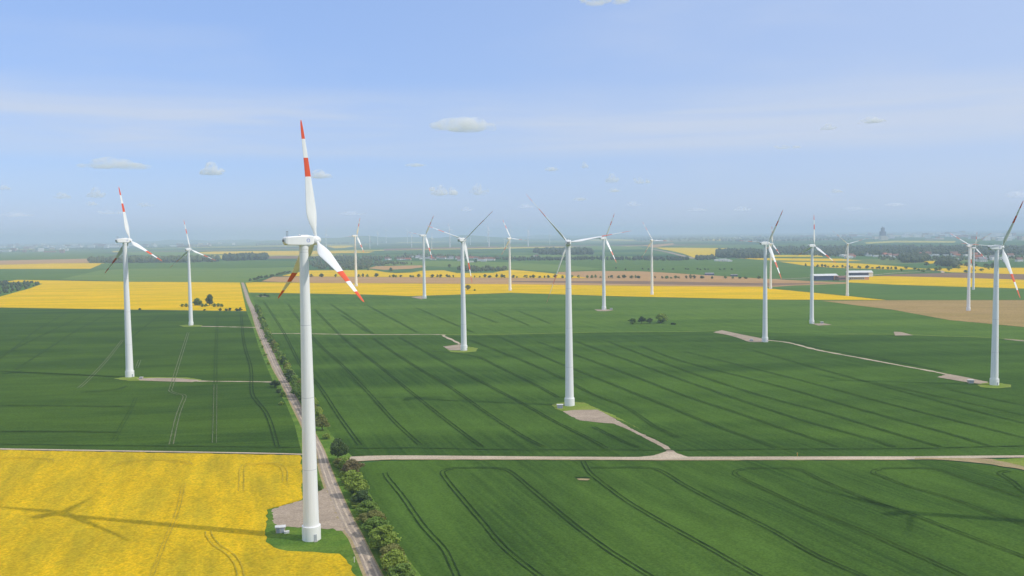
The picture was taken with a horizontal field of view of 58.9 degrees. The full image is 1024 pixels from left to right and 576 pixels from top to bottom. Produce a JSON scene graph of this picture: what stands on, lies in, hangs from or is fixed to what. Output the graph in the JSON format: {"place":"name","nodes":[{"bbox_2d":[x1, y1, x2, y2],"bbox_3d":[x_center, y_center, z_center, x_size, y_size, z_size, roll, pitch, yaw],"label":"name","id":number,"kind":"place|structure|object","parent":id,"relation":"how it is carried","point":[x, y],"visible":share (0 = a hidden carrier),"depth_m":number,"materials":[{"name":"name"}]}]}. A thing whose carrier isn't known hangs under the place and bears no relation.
{"place":"outdoors","nodes":[
{"label":"outdoors","id":0,"kind":"place"},
{"bbox_2d":[0,259,88,264],"bbox_3d":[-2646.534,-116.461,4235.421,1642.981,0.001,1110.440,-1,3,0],"label":"ploughed field","id":1,"kind":"structure","parent":0,"point":[7,262],"depth_m":4254.55,"materials":[{"name":"soil"}]},
{"bbox_2d":[0,263,100,268],"bbox_3d":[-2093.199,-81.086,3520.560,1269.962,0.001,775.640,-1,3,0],"label":"rapeseed field","id":2,"kind":"structure","parent":0,"point":[57,266],"depth_m":3517.02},
{"bbox_2d":[0,269,113,280],"bbox_3d":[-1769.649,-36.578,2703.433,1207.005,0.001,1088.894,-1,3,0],"label":"wheat field","id":3,"kind":"structure","parent":0,"point":[10,274],"depth_m":2760.92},
{"bbox_2d":[0,252,121,260],"bbox_3d":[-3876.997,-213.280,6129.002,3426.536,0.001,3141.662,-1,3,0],"label":"wheat field","id":4,"kind":"structure","parent":0,"point":[44,256],"depth_m":5731.86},
{"bbox_2d":[0,280,245,310],"bbox_3d":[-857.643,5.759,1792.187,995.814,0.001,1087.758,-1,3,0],"label":"rapeseed field","id":5,"kind":"structure","parent":0,"point":[106,295],"depth_m":1622.53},
{"bbox_2d":[1,443,286,446],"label":"wheel track","id":6,"kind":"structure","parent":0,"point":[165,445],"depth_m":442.77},
{"bbox_2d":[0,308,301,453],"bbox_3d":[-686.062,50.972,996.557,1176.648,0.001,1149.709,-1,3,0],"label":"wheat field","id":7,"kind":"structure","parent":0,"point":[88,349],"depth_m":625.70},
{"bbox_2d":[0,448,301,454],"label":"track","id":8,"kind":"structure","parent":0,"point":[146,451],"depth_m":431.92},
{"bbox_2d":[127,251,205,255],"bbox_3d":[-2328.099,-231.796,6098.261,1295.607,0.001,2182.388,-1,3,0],"label":"wheat field","id":9,"kind":"structure","parent":0,"point":[160,253],"depth_m":6049.41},
{"bbox_2d":[0,450,355,575],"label":"rapeseed field","id":10,"kind":"structure","parent":0,"point":[78,513],"depth_m":332.44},
{"bbox_2d":[63,267,293,281],"bbox_3d":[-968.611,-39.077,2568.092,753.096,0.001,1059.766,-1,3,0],"label":"wheat field","id":11,"kind":"structure","parent":0,"point":[197,275],"depth_m":2523.15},
{"bbox_2d":[168,334,188,443],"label":"wheel track","id":12,"kind":"structure","parent":0,"point":[178,393],"depth_m":586.40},
{"bbox_2d":[105,239,257,243],"bbox_3d":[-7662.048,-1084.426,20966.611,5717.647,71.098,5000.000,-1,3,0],"label":"hill","id":13,"kind":"structure","parent":0,"point":[190,241],"depth_m":19736.08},
{"bbox_2d":[93,260,318,268],"bbox_3d":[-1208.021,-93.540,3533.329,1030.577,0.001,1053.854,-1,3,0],"label":"wheat field","id":14,"kind":"structure","parent":0,"point":[242,264],"depth_m":3429.86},
{"bbox_2d":[240,313,279,445],"bbox_3d":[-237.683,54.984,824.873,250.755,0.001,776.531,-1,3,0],"label":"wheel track","id":15,"kind":"structure","parent":0,"point":[253,389],"depth_m":577.53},
{"bbox_2d":[199,251,371,254],"bbox_3d":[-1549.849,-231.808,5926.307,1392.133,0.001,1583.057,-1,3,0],"label":"rapeseed field","id":16,"kind":"structure","parent":0,"point":[273,252],"depth_m":5944.10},
{"bbox_2d":[242,283,381,575],"bbox_3d":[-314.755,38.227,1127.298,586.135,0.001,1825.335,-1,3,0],"label":"road","id":17,"kind":"structure","parent":0,"point":[364,554],"depth_m":373.22,"materials":[{"name":"gravel"}]},
{"bbox_2d":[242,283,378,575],"bbox_3d":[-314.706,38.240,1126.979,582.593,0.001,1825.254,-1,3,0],"label":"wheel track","id":18,"kind":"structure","parent":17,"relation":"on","point":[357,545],"depth_m":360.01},
{"bbox_2d":[264,303,361,444],"bbox_3d":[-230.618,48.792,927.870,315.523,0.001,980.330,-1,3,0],"label":"wheel track","id":19,"kind":"structure","parent":0,"point":[320,389],"depth_m":568.88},
{"bbox_2d":[288,305,421,443],"bbox_3d":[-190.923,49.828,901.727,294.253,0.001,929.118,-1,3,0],"label":"wheel track","id":20,"kind":"structure","parent":0,"point":[364,389],"depth_m":577.65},
{"bbox_2d":[272,333,459,343],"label":"track","id":21,"kind":"structure","parent":0,"point":[386,334],"depth_m":926.91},
{"bbox_2d":[228,235,537,243],"bbox_3d":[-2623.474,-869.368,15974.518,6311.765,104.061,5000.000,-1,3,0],"label":"hill","id":22,"kind":"structure","parent":0,"point":[363,239],"depth_m":14792.76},
{"bbox_2d":[370,265,425,269],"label":"ploughed field","id":23,"kind":"structure","parent":0,"point":[395,267],"depth_m":2874.23,"materials":[{"name":"soil"}]},
{"bbox_2d":[315,309,482,446],"bbox_3d":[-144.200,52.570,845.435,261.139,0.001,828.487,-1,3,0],"label":"wheel track","id":24,"kind":"structure","parent":0,"point":[403,384],"depth_m":590.61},
{"bbox_2d":[383,472,460,575],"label":"wheel track","id":25,"kind":"structure","parent":0,"point":[426,526],"depth_m":311.51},
{"bbox_2d":[283,270,584,277],"bbox_3d":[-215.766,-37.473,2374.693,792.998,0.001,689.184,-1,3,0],"label":"rapeseed field","id":26,"kind":"structure","parent":0,"point":[371,273],"depth_m":2354.46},
{"bbox_2d":[384,246,499,250],"bbox_3d":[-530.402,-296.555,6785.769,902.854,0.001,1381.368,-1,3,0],"label":"ploughed field","id":27,"kind":"structure","parent":0,"point":[438,248],"depth_m":6887.55,"materials":[{"name":"soil"}]},
{"bbox_2d":[373,339,543,446],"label":"wheel track","id":28,"kind":"structure","parent":0,"point":[466,399],"depth_m":547.17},
{"bbox_2d":[377,261,599,271],"bbox_3d":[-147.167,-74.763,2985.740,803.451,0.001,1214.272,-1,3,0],"label":"wheat field","id":29,"kind":"structure","parent":0,"point":[540,267],"depth_m":2969.53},
{"bbox_2d":[440,468,543,575],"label":"wheel track","id":30,"kind":"structure","parent":0,"point":[488,525],"depth_m":311.69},
{"bbox_2d":[400,338,607,447],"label":"wheel track","id":31,"kind":"structure","parent":0,"point":[516,399],"depth_m":536.99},
{"bbox_2d":[0,230,1023,470],"bbox_3d":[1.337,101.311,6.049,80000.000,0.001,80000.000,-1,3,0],"label":"ground","id":32,"kind":"structure","parent":0,"point":[519,248],"depth_m":6413.01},
{"bbox_2d":[0,280,38,293],"bbox_3d":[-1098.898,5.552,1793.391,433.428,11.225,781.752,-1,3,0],"label":"scrub wood","id":33,"kind":"object","parent":32,"relation":"on","point":[5,283],"visible":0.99,"depth_m":1987.25,"materials":[{"name":"green plant"}]},
{"bbox_2d":[105,188,161,376],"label":"wind turbine","id":34,"kind":"object","parent":32,"relation":"on","point":[129,371],"visible":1,"depth_m":661.81,"materials":[{"name":"paint"}]},
{"bbox_2d":[87,254,220,262],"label":"forest","id":35,"kind":"object","parent":32,"relation":"on","point":[143,259],"visible":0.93,"depth_m":3843.37,"materials":[{"name":"green plant"}]},
{"bbox_2d":[115,377,201,380],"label":"grass verge","id":36,"kind":"object","parent":32,"relation":"on","point":[129,378],"depth_m":657.76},
{"bbox_2d":[137,378,197,381],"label":"gravel pad","id":37,"kind":"object","parent":32,"relation":"on","point":[170,379],"visible":1,"depth_m":649.47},
{"bbox_2d":[171,222,213,324],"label":"wind turbine","id":38,"kind":"object","parent":32,"relation":"on","point":[190,322],"visible":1,"depth_m":1049.86,"materials":[{"name":"paint"}]},
{"bbox_2d":[222,252,268,260],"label":"forest","id":39,"kind":"object","parent":32,"relation":"on","point":[245,256],"visible":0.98,"depth_m":4043.62,"materials":[{"name":"green plant"}]},
{"bbox_2d":[271,488,348,535],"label":"gravel pad","id":40,"kind":"object","parent":32,"relation":"on","point":[290,515],"visible":0.75,"depth_m":330.77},
{"bbox_2d":[241,283,383,575],"bbox_3d":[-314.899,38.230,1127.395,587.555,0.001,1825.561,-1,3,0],"label":"road shoulder","id":41,"kind":"object","parent":32,"relation":"on","point":[350,541],"visible":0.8,"depth_m":373.18},
{"bbox_2d":[278,120,363,541],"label":"wind turbine","id":42,"kind":"object","parent":32,"relation":"on","point":[311,528],"visible":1,"depth_m":299.31,"materials":[{"name":"paint"}]},
{"bbox_2d":[315,414,330,429],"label":"tree","id":43,"kind":"object","parent":32,"relation":"on","point":[321,420],"visible":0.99,"depth_m":471.91,"materials":[{"name":"green plant"}]},
{"bbox_2d":[240,282,420,575],"bbox_3d":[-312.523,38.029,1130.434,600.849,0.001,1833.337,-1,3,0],"label":"grass verge","id":44,"kind":"object","parent":32,"relation":"on","point":[331,540],"depth_m":310.21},
{"bbox_2d":[329,438,349,456],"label":"tree","id":45,"kind":"object","parent":32,"relation":"on","point":[338,447],"visible":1,"depth_m":405.80,"materials":[{"name":"green plant"}]},
{"bbox_2d":[341,459,364,471],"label":"tree","id":46,"kind":"object","parent":32,"relation":"on","point":[351,464],"visible":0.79,"depth_m":382.23,"materials":[{"name":"brown plant"}]},
{"bbox_2d":[343,474,369,492],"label":"tree","id":47,"kind":"object","parent":32,"relation":"on","point":[356,482],"visible":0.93,"depth_m":350.64,"materials":[{"name":"green plant"}]},
{"bbox_2d":[309,260,411,269],"bbox_3d":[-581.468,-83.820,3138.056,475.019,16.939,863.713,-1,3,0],"label":"forest","id":48,"kind":"object","parent":32,"relation":"on","point":[349,264],"visible":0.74,"depth_m":3112.98,"materials":[{"name":"green plant"}]},
{"bbox_2d":[350,489,372,501],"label":"tree","id":49,"kind":"object","parent":32,"relation":"on","point":[362,495],"visible":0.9,"depth_m":338.01,"materials":[{"name":"green plant"}]},
{"bbox_2d":[355,499,379,514],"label":"tree","id":50,"kind":"object","parent":32,"relation":"on","point":[364,506],"visible":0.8,"depth_m":327.98,"materials":[{"name":"green plant"}]},
{"bbox_2d":[359,516,389,533],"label":"tree","id":51,"kind":"object","parent":32,"relation":"on","point":[369,524],"visible":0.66,"depth_m":305.63,"materials":[{"name":"green plant"}]},
{"bbox_2d":[362,509,386,520],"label":"tree","id":52,"kind":"object","parent":32,"relation":"on","point":[373,513],"visible":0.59,"depth_m":317.22,"materials":[{"name":"green plant"}]},
{"bbox_2d":[368,524,401,548],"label":"tree","id":53,"kind":"object","parent":32,"relation":"on","point":[384,535],"visible":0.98,"depth_m":288.39,"materials":[{"name":"green plant"}]},
{"bbox_2d":[380,542,404,557],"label":"tree","id":54,"kind":"object","parent":32,"relation":"on","point":[385,549],"visible":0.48,"depth_m":279.90,"materials":[{"name":"green plant"}]},
{"bbox_2d":[381,549,410,568],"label":"tree","id":55,"kind":"object","parent":32,"relation":"on","point":[393,557],"visible":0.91,"depth_m":270.45,"materials":[{"name":"green plant"}]},
{"bbox_2d":[386,562,419,575],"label":"tree","id":56,"kind":"object","parent":32,"relation":"on","point":[402,569],"visible":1,"depth_m":259.10,"materials":[{"name":"green plant"}]},
{"bbox_2d":[309,253,512,261],"bbox_3d":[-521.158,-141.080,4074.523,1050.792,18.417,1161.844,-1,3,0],"label":"forest","id":57,"kind":"object","parent":32,"relation":"on","point":[350,257],"visible":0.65,"depth_m":3945.69,"materials":[{"name":"green plant"}]},
{"bbox_2d":[409,218,432,298],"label":"wind turbine","id":58,"kind":"object","parent":32,"relation":"on","point":[424,276],"visible":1,"depth_m":1443.53,"materials":[{"name":"paint"}]},
{"bbox_2d":[429,211,492,350],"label":"wind turbine","id":59,"kind":"object","parent":32,"relation":"on","point":[463,345],"visible":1,"depth_m":789.71,"materials":[{"name":"paint"}]},
{"bbox_2d":[457,265,506,271],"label":"forest","id":60,"kind":"object","parent":32,"relation":"on","point":[482,268],"visible":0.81,"depth_m":2541.53,"materials":[{"name":"green plant"}]},
{"bbox_2d":[533,246,593,254],"bbox_3d":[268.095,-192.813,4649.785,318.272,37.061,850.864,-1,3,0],"label":"forest","id":61,"kind":"object","parent":32,"relation":"on","point":[579,250],"visible":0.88,"depth_m":4336.77,"materials":[{"name":"green plant"}]},
{"bbox_2d":[526,194,627,405],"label":"wind turbine","id":62,"kind":"object","parent":32,"relation":"on","point":[569,399],"visible":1,"depth_m":529.75,"materials":[{"name":"paint"}]},
{"bbox_2d":[552,402,634,426],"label":"grass verge","id":63,"kind":"object","parent":32,"relation":"on","point":[580,406],"depth_m":524.32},
{"bbox_2d":[584,213,615,309],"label":"wind turbine","id":64,"kind":"object","parent":32,"relation":"on","point":[603,277],"visible":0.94,"depth_m":1189.42,"materials":[{"name":"paint"}]},
{"bbox_2d":[513,255,688,260],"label":"forest","id":65,"kind":"object","parent":32,"relation":"on","point":[538,258],"visible":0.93,"depth_m":3402.35,"materials":[{"name":"green plant"}]},
{"bbox_2d":[563,410,673,451],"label":"gravel pad","id":66,"kind":"object","parent":32,"relation":"on","point":[593,416],"visible":1,"depth_m":494.54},
{"bbox_2d":[363,459,906,460],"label":"field margin","id":67,"kind":"object","parent":32,"relation":"on","point":[611,459],"visible":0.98,"depth_m":406.09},
{"bbox_2d":[642,223,662,294],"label":"wind turbine","id":68,"kind":"object","parent":32,"relation":"on","point":[651,243],"visible":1,"depth_m":1467.52,"materials":[{"name":"paint"}]},
{"bbox_2d":[614,234,852,241],"bbox_3d":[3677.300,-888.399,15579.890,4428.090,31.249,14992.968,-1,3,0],"label":"forest","id":69,"kind":"object","parent":32,"relation":"on","point":[788,239],"visible":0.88,"depth_m":10725.38,"materials":[{"name":"green plant"}]},
{"bbox_2d":[714,330,761,341],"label":"gravel pad","id":70,"kind":"object","parent":32,"relation":"on","point":[747,338],"visible":0.94,"depth_m":868.83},
{"bbox_2d":[715,247,768,258],"bbox_3d":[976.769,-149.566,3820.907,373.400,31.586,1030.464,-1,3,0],"label":"forest","id":71,"kind":"object","parent":32,"relation":"on","point":[750,252],"visible":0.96,"depth_m":3459.49,"materials":[{"name":"green plant"}]},
{"bbox_2d":[739,211,782,341],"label":"wind turbine","id":72,"kind":"object","parent":32,"relation":"on","point":[765,322],"visible":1,"depth_m":821.68,"materials":[{"name":"paint"}]},
{"bbox_2d":[795,223,835,323],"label":"wind turbine","id":73,"kind":"object","parent":32,"relation":"on","point":[811,320],"visible":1,"depth_m":978.79,"materials":[{"name":"paint"}]},
{"bbox_2d":[834,232,866,295],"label":"wind turbine","id":74,"kind":"object","parent":32,"relation":"on","point":[847,277],"visible":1,"depth_m":1381.94,"materials":[{"name":"paint"}]},
{"bbox_2d":[768,244,1023,255],"bbox_3d":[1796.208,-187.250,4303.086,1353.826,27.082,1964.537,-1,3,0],"label":"forest","id":75,"kind":"object","parent":32,"relation":"on","point":[863,250],"visible":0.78,"depth_m":3841.69,"materials":[{"name":"green plant"}]},
{"bbox_2d":[897,252,930,262],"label":"forest","id":76,"kind":"object","parent":32,"relation":"on","point":[912,257],"visible":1,"depth_m":2740.07,"materials":[{"name":"green plant"}]},
{"bbox_2d":[937,256,959,267],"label":"forest","id":77,"kind":"object","parent":32,"relation":"on","point":[949,261],"visible":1,"depth_m":2423.25,"materials":[{"name":"green plant"}]},
{"bbox_2d":[878,252,1023,260],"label":"forest","id":78,"kind":"object","parent":32,"relation":"on","point":[961,257],"visible":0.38,"depth_m":3000.20,"materials":[{"name":"green plant"}]},
{"bbox_2d":[939,374,987,383],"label":"gravel pad","id":79,"kind":"object","parent":32,"relation":"on","point":[955,377],"visible":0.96,"depth_m":610.03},
{"bbox_2d":[953,235,987,310],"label":"wind turbine","id":80,"kind":"object","parent":32,"relation":"on","point":[968,307],"visible":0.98,"depth_m":1110.08,"materials":[{"name":"paint"}]},
{"bbox_2d":[962,202,1022,384],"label":"wind turbine","id":81,"kind":"object","parent":32,"relation":"on","point":[994,376],"visible":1,"depth_m":579.79,"materials":[{"name":"paint"}]},
{"bbox_2d":[0,0,1023,242],"label":"sky","id":82,"kind":"structure","parent":0,"point":[667,116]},
{"bbox_2d":[263,271,845,286],"bbox_3d":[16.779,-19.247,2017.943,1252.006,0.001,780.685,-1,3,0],"label":"ploughed field","id":83,"kind":"structure","parent":0,"point":[644,276],"depth_m":1992.08,"materials":[{"name":"soil"}]},
{"bbox_2d":[246,282,880,299],"bbox_3d":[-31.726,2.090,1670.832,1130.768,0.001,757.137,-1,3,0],"label":"rapeseed field","id":84,"kind":"structure","parent":0,"point":[404,289],"depth_m":1618.11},
{"bbox_2d":[346,220,363,285],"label":"wind turbine","id":85,"kind":"object","parent":84,"relation":"on","point":[356,282],"visible":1,"depth_m":1820.96,"materials":[{"name":"paint"}]},
{"bbox_2d":[521,240,617,242],"bbox_3d":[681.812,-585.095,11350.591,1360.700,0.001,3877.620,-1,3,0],"label":"wheat field","id":86,"kind":"structure","parent":0,"point":[558,241],"depth_m":11180.09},
{"bbox_2d":[470,340,679,437],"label":"wheel track","id":87,"kind":"structure","parent":0,"point":[594,395],"depth_m":551.20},
{"bbox_2d":[497,467,653,575],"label":"wheel track","id":88,"kind":"structure","parent":0,"point":[578,525],"depth_m":310.91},
{"bbox_2d":[506,234,657,237],"bbox_3d":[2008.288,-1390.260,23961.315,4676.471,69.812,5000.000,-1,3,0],"label":"hill","id":89,"kind":"structure","parent":0,"point":[559,236],"depth_m":22680.07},
{"bbox_2d":[576,245,643,249],"bbox_3d":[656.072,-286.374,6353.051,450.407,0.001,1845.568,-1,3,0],"label":"wheat field","id":90,"kind":"structure","parent":0,"point":[607,247],"depth_m":6136.41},
{"bbox_2d":[249,293,1023,339],"bbox_3d":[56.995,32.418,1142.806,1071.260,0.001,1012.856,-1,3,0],"label":"wheat field","id":91,"kind":"structure","parent":0,"point":[728,315],"depth_m":1096.20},
{"bbox_2d":[502,338,778,447],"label":"wheel track","id":92,"kind":"structure","parent":0,"point":[652,399],"depth_m":534.45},
{"bbox_2d":[272,293,1023,456],"bbox_3d":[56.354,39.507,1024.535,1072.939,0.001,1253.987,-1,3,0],"label":"wheat field","id":93,"kind":"structure","parent":0,"point":[369,422],"depth_m":567.23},
{"bbox_2d":[512,259,792,278],"bbox_3d":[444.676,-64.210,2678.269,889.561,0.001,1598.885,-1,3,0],"label":"wheat field","id":94,"kind":"structure","parent":0,"point":[741,268],"depth_m":2737.00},
{"bbox_2d":[632,451,689,458],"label":"track","id":95,"kind":"structure","parent":0,"point":[667,455],"depth_m":409.20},
{"bbox_2d":[512,281,827,285],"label":"ploughed field","id":96,"kind":"structure","parent":0,"point":[678,283],"depth_m":1793.33,"materials":[{"name":"soil"}]},
{"bbox_2d":[581,461,762,575],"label":"wheel track","id":97,"kind":"structure","parent":0,"point":[668,523],"depth_m":312.25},
{"bbox_2d":[349,455,1023,460],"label":"track","id":98,"kind":"structure","parent":0,"point":[359,458],"depth_m":405.85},
{"bbox_2d":[349,445,1023,449],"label":"wheel track","id":99,"kind":"structure","parent":0,"point":[676,449],"depth_m":420.95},
{"bbox_2d":[536,341,836,446],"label":"wheel track","id":100,"kind":"structure","parent":0,"point":[695,398],"depth_m":543.89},
{"bbox_2d":[359,460,1023,575],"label":"wheat field","id":101,"kind":"structure","parent":0,"point":[528,526],"depth_m":321.75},
{"bbox_2d":[656,247,726,257],"bbox_3d":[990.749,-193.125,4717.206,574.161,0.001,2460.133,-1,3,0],"label":"rapeseed field","id":102,"kind":"structure","parent":0,"point":[692,252],"depth_m":4796.03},
{"bbox_2d":[575,341,894,446],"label":"wheel track","id":103,"kind":"structure","parent":0,"point":[741,399],"depth_m":533.77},
{"bbox_2d":[650,467,866,575],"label":"wheel track","id":104,"kind":"structure","parent":0,"point":[758,524],"depth_m":310.43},
{"bbox_2d":[607,341,939,446],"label":"wheel track","id":105,"kind":"structure","parent":0,"point":[786,402],"depth_m":525.86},
{"bbox_2d":[741,258,858,260],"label":"rapeseed field","id":106,"kind":"structure","parent":0,"point":[803,259],"depth_m":3126.39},
{"bbox_2d":[641,346,991,446],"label":"wheel track","id":107,"kind":"structure","parent":0,"point":[832,401],"depth_m":528.62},
{"bbox_2d":[747,262,918,278],"bbox_3d":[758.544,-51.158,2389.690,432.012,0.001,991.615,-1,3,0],"label":"wheat field","id":108,"kind":"structure","parent":0,"point":[786,271],"depth_m":2197.11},
{"bbox_2d":[732,468,968,575],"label":"wheel track","id":109,"kind":"structure","parent":0,"point":[850,524],"depth_m":307.58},
{"bbox_2d":[785,262,920,269],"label":"rapeseed field","id":110,"kind":"structure","parent":0,"point":[831,264],"depth_m":2563.24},
{"bbox_2d":[683,351,1022,437],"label":"wheel track","id":111,"kind":"structure","parent":0,"point":[871,398],"depth_m":534.82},
{"bbox_2d":[768,340,945,374],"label":"track","id":112,"kind":"structure","parent":0,"point":[859,357],"depth_m":713.36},
{"bbox_2d":[748,467,1023,557],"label":"wheel track","id":113,"kind":"structure","parent":0,"point":[888,507],"depth_m":330.34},
{"bbox_2d":[752,350,1020,422],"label":"wheel track","id":114,"kind":"structure","parent":0,"point":[894,389],"depth_m":566.74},
{"bbox_2d":[772,283,1023,299],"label":"wheat field","id":115,"kind":"structure","parent":0,"point":[894,292],"depth_m":1455.12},
{"bbox_2d":[865,241,954,243],"bbox_3d":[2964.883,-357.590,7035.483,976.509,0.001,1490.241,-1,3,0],"label":"rapeseed field","id":116,"kind":"structure","parent":0,"point":[912,242],"depth_m":6868.57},
{"bbox_2d":[827,300,1023,326],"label":"ploughed field","id":117,"kind":"structure","parent":0,"point":[1011,312],"depth_m":1144.40,"materials":[{"name":"brown soil"}]},
{"bbox_2d":[849,276,1023,288],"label":"rapeseed field","id":118,"kind":"structure","parent":0,"point":[944,281],"depth_m":1724.39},
{"bbox_2d":[870,468,1021,524],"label":"wheel track","id":119,"kind":"structure","parent":0,"point":[942,496],"depth_m":341.82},
{"bbox_2d":[879,273,1023,279],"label":"ploughed field","id":120,"kind":"structure","parent":0,"point":[986,276],"depth_m":1937.63,"materials":[{"name":"soil"}]},
{"bbox_2d":[915,458,1023,469],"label":"track","id":121,"kind":"structure","parent":0,"point":[991,461],"depth_m":393.28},
{"bbox_2d":[931,268,1023,273],"bbox_3d":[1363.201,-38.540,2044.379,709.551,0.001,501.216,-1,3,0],"label":"rapeseed field","id":122,"kind":"structure","parent":0,"point":[1006,271],"depth_m":2141.41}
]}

